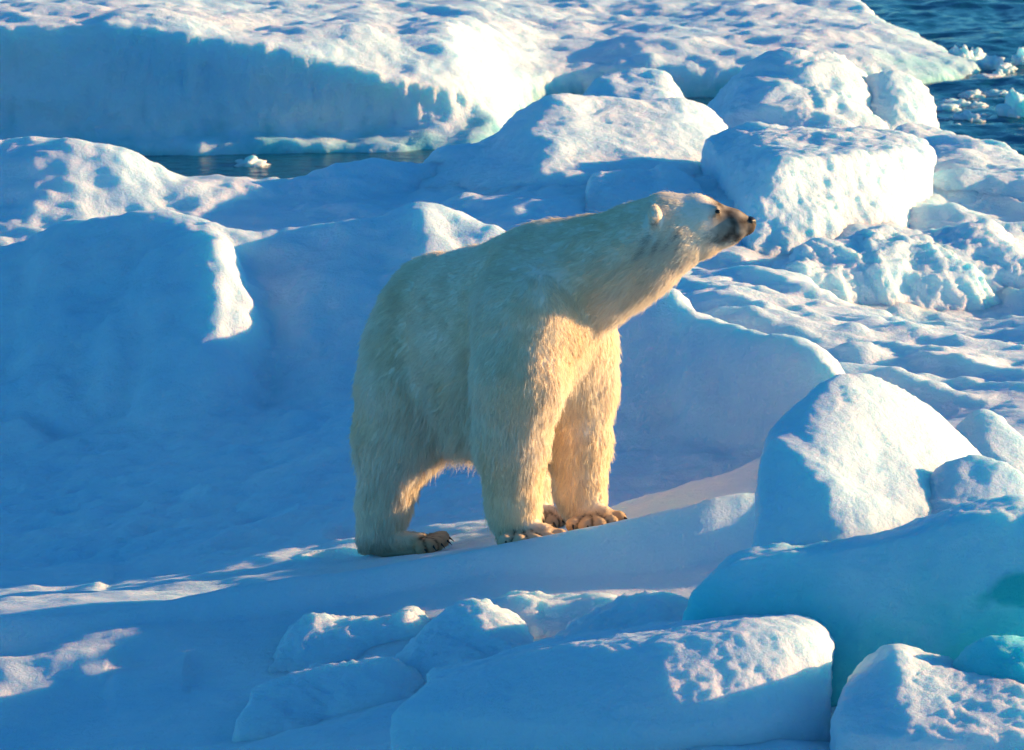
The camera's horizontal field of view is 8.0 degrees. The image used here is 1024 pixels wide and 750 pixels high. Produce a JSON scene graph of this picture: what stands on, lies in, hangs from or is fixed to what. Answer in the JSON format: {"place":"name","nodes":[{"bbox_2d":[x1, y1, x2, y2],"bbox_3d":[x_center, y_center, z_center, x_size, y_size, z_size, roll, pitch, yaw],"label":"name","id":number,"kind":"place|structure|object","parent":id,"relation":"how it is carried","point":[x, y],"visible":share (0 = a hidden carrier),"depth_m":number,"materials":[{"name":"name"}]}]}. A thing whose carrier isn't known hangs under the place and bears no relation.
{"place":"outdoors","nodes":[
{"label":"outdoors","id":0,"kind":"place"},
{"bbox_2d":[0,136,1023,749],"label":"snow ground","id":1,"kind":"structure","parent":0,"point":[178,478],"depth_m":33.80,"materials":[{"name":"white snow"}]},
{"bbox_2d":[232,656,424,742],"bbox_3d":[-0.640,1.365,28.850,0.905,0.516,0.992,0,10,0],"label":"ice hummock","id":2,"kind":"object","parent":1,"relation":"on","point":[313,694],"visible":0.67,"depth_m":28.67,"materials":[{"name":"white snow"}]},
{"bbox_2d":[268,606,430,672],"bbox_3d":[-0.607,1.184,29.773,0.796,0.467,0.786,0,10,0],"label":"ice hummock","id":3,"kind":"object","parent":1,"relation":"on","point":[307,640],"visible":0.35,"depth_m":29.61,"materials":[{"name":"white snow"}]},
{"bbox_2d":[394,598,533,692],"bbox_3d":[-0.192,1.189,29.213,0.738,0.555,1.173,0,10,0],"label":"ice hummock","id":4,"kind":"object","parent":1,"relation":"on","point":[465,630],"visible":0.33,"depth_m":29.09,"materials":[{"name":"white snow"}]},
{"bbox_2d":[347,191,755,556],"bbox_3d":[0.015,0.017,30.988,1.066,1.700,1.888,-8,13,-39],"label":"polar bear","id":5,"kind":"object","parent":1,"relation":"on","point":[495,361],"visible":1,"depth_m":30.52},
{"bbox_2d":[491,590,616,637],"bbox_3d":[0.132,1.100,29.779,0.821,0.437,0.624,0,10,0],"label":"ice hummock","id":6,"kind":"object","parent":1,"relation":"on","point":[539,613],"visible":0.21,"depth_m":29.67,"materials":[{"name":"white snow"}]},
{"bbox_2d":[419,93,727,194],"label":"ice block","id":7,"kind":"structure","parent":1,"relation":"on","point":[566,139],"depth_m":39.15,"materials":[{"name":"white ice"}]},
{"bbox_2d":[389,614,834,749],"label":"ice slab","id":8,"kind":"structure","parent":1,"relation":"on","point":[721,681],"depth_m":26.81,"materials":[{"name":"white snow"}]},
{"bbox_2d":[551,590,687,637],"bbox_3d":[0.462,1.156,29.186,0.846,0.568,1.130,0,10,0],"label":"ice hummock","id":9,"kind":"object","parent":1,"relation":"on","point":[626,610],"visible":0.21,"depth_m":29.13,"materials":[{"name":"white snow"}]},
{"bbox_2d":[583,67,684,99],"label":"ice block","id":10,"kind":"structure","parent":1,"relation":"on","point":[642,83],"depth_m":43.25,"materials":[{"name":"white snow"}]},
{"bbox_2d":[585,163,705,211],"bbox_3d":[0.689,-0.871,38.119,0.660,0.424,1.102,0,10,0],"label":"ice ledge","id":11,"kind":"object","parent":1,"relation":"on","point":[607,191],"visible":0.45,"depth_m":37.93,"materials":[{"name":"white snow"}]},
{"bbox_2d":[707,47,888,128],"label":"ice block","id":12,"kind":"structure","parent":1,"relation":"on","point":[789,87],"depth_m":41.18,"materials":[{"name":"white snow"}]},
{"bbox_2d":[699,121,936,255],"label":"ice block","id":13,"kind":"structure","parent":1,"relation":"on","point":[790,189],"depth_m":37.72,"materials":[{"name":"white snow"}]},
{"bbox_2d":[682,494,1023,706],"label":"ice slab","id":14,"kind":"structure","parent":1,"relation":"on","point":[949,582],"depth_m":27.58,"materials":[{"name":"blue ice"}]},
{"bbox_2d":[752,373,980,546],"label":"ice block","id":15,"kind":"structure","parent":1,"relation":"on","point":[846,455],"depth_m":28.32,"materials":[{"name":"white snow"}]},
{"bbox_2d":[772,218,1023,310],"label":"ice ridge","id":16,"kind":"structure","parent":1,"relation":"on","point":[974,265],"depth_m":36.60,"materials":[{"name":"white snow"}]},
{"bbox_2d":[865,70,938,129],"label":"ice block","id":17,"kind":"structure","parent":1,"relation":"on","point":[899,98],"depth_m":41.60,"materials":[{"name":"white ice"}]},
{"bbox_2d":[829,644,1023,749],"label":"ice chunk","id":18,"kind":"object","parent":1,"relation":"on","point":[899,697],"visible":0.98,"depth_m":26.63,"materials":[{"name":"white snow"}]},
{"bbox_2d":[894,122,1023,201],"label":"ice block","id":19,"kind":"structure","parent":1,"relation":"on","point":[986,166],"depth_m":39.36,"materials":[{"name":"white ice"}]},
{"bbox_2d":[928,455,1023,513],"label":"ice block","id":20,"kind":"structure","parent":1,"relation":"on","point":[967,478],"depth_m":28.41,"materials":[{"name":"white snow"}]},
{"bbox_2d":[952,635,1023,682],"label":"ice chunk","id":21,"kind":"object","parent":1,"relation":"on","point":[998,657],"visible":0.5,"depth_m":26.97,"materials":[{"name":"blue ice"}]},
{"bbox_2d":[955,409,1023,474],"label":"ice block","id":22,"kind":"structure","parent":1,"relation":"on","point":[989,434],"depth_m":31.34,"materials":[{"name":"white snow"}]},
{"bbox_2d":[144,0,1023,178],"bbox_3d":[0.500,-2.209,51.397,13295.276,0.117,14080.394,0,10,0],"label":"sea water","id":23,"kind":"structure","parent":0,"point":[991,27],"depth_m":49.96,"materials":[{"name":"teal liquid"}]},
{"bbox_2d":[234,155,270,166],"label":"brash ice","id":24,"kind":"structure","parent":23,"relation":"on","point":[251,161],"depth_m":46.41,"materials":[{"name":"white ice"}]},
{"bbox_2d":[0,0,980,155],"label":"ice floe","id":25,"kind":"object","parent":23,"relation":"on","point":[185,77],"visible":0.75,"depth_m":47.47,"materials":[{"name":"white snow"}]},
{"bbox_2d":[936,104,960,110],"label":"brash ice","id":26,"kind":"structure","parent":23,"relation":"on","point":[940,107],"depth_m":48.91,"materials":[{"name":"white ice"}]},
{"bbox_2d":[938,98,970,106],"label":"brash ice","id":27,"kind":"structure","parent":23,"relation":"on","point":[962,103],"depth_m":49.13,"materials":[{"name":"white ice"}]},
{"bbox_2d":[948,44,979,60],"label":"brash ice","id":28,"kind":"structure","parent":23,"relation":"on","point":[962,52],"depth_m":51.05,"materials":[{"name":"white ice"}]},
{"bbox_2d":[953,110,985,122],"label":"brash ice","id":29,"kind":"structure","parent":23,"relation":"on","point":[968,115],"depth_m":48.41,"materials":[{"name":"white ice"}]},
{"bbox_2d":[958,89,986,99],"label":"brash ice","id":30,"kind":"structure","parent":23,"relation":"on","point":[970,94],"depth_m":49.59,"materials":[{"name":"white ice"}]},
{"bbox_2d":[966,101,988,107],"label":"brash ice","id":31,"kind":"structure","parent":23,"relation":"on","point":[974,104],"depth_m":49.07,"materials":[{"name":"white ice"}]},
{"bbox_2d":[971,47,985,58],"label":"brash ice","id":32,"kind":"structure","parent":23,"relation":"on","point":[978,52],"depth_m":51.21,"materials":[{"name":"white ice"}]},
{"bbox_2d":[969,73,1002,78],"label":"brash ice","id":33,"kind":"structure","parent":23,"relation":"on","point":[983,75],"depth_m":50.43,"materials":[{"name":"white ice"}]},
{"bbox_2d":[977,55,1004,69],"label":"brash ice","id":34,"kind":"structure","parent":23,"relation":"on","point":[986,62],"depth_m":50.91,"materials":[{"name":"white ice"}]},
{"bbox_2d":[983,89,1007,96],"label":"brash ice","id":35,"kind":"structure","parent":23,"relation":"on","point":[993,92],"depth_m":49.65,"materials":[{"name":"white ice"}]},
{"bbox_2d":[993,68,1005,75],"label":"brash ice","id":36,"kind":"structure","parent":23,"relation":"on","point":[999,71],"depth_m":50.53,"materials":[{"name":"white ice"}]},
{"bbox_2d":[995,62,1017,73],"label":"brash ice","id":37,"kind":"structure","parent":23,"relation":"on","point":[1007,68],"depth_m":50.74,"materials":[{"name":"white ice"}]},
{"bbox_2d":[995,88,1023,117],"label":"brash ice","id":38,"kind":"structure","parent":23,"relation":"on","point":[1012,105],"depth_m":48.56,"materials":[{"name":"blue ice"}]},
{"bbox_2d":[1010,47,1023,65],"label":"brash ice","id":39,"kind":"structure","parent":23,"relation":"on","point":[1018,58],"depth_m":50.98,"materials":[{"name":"white ice"}]}
]}

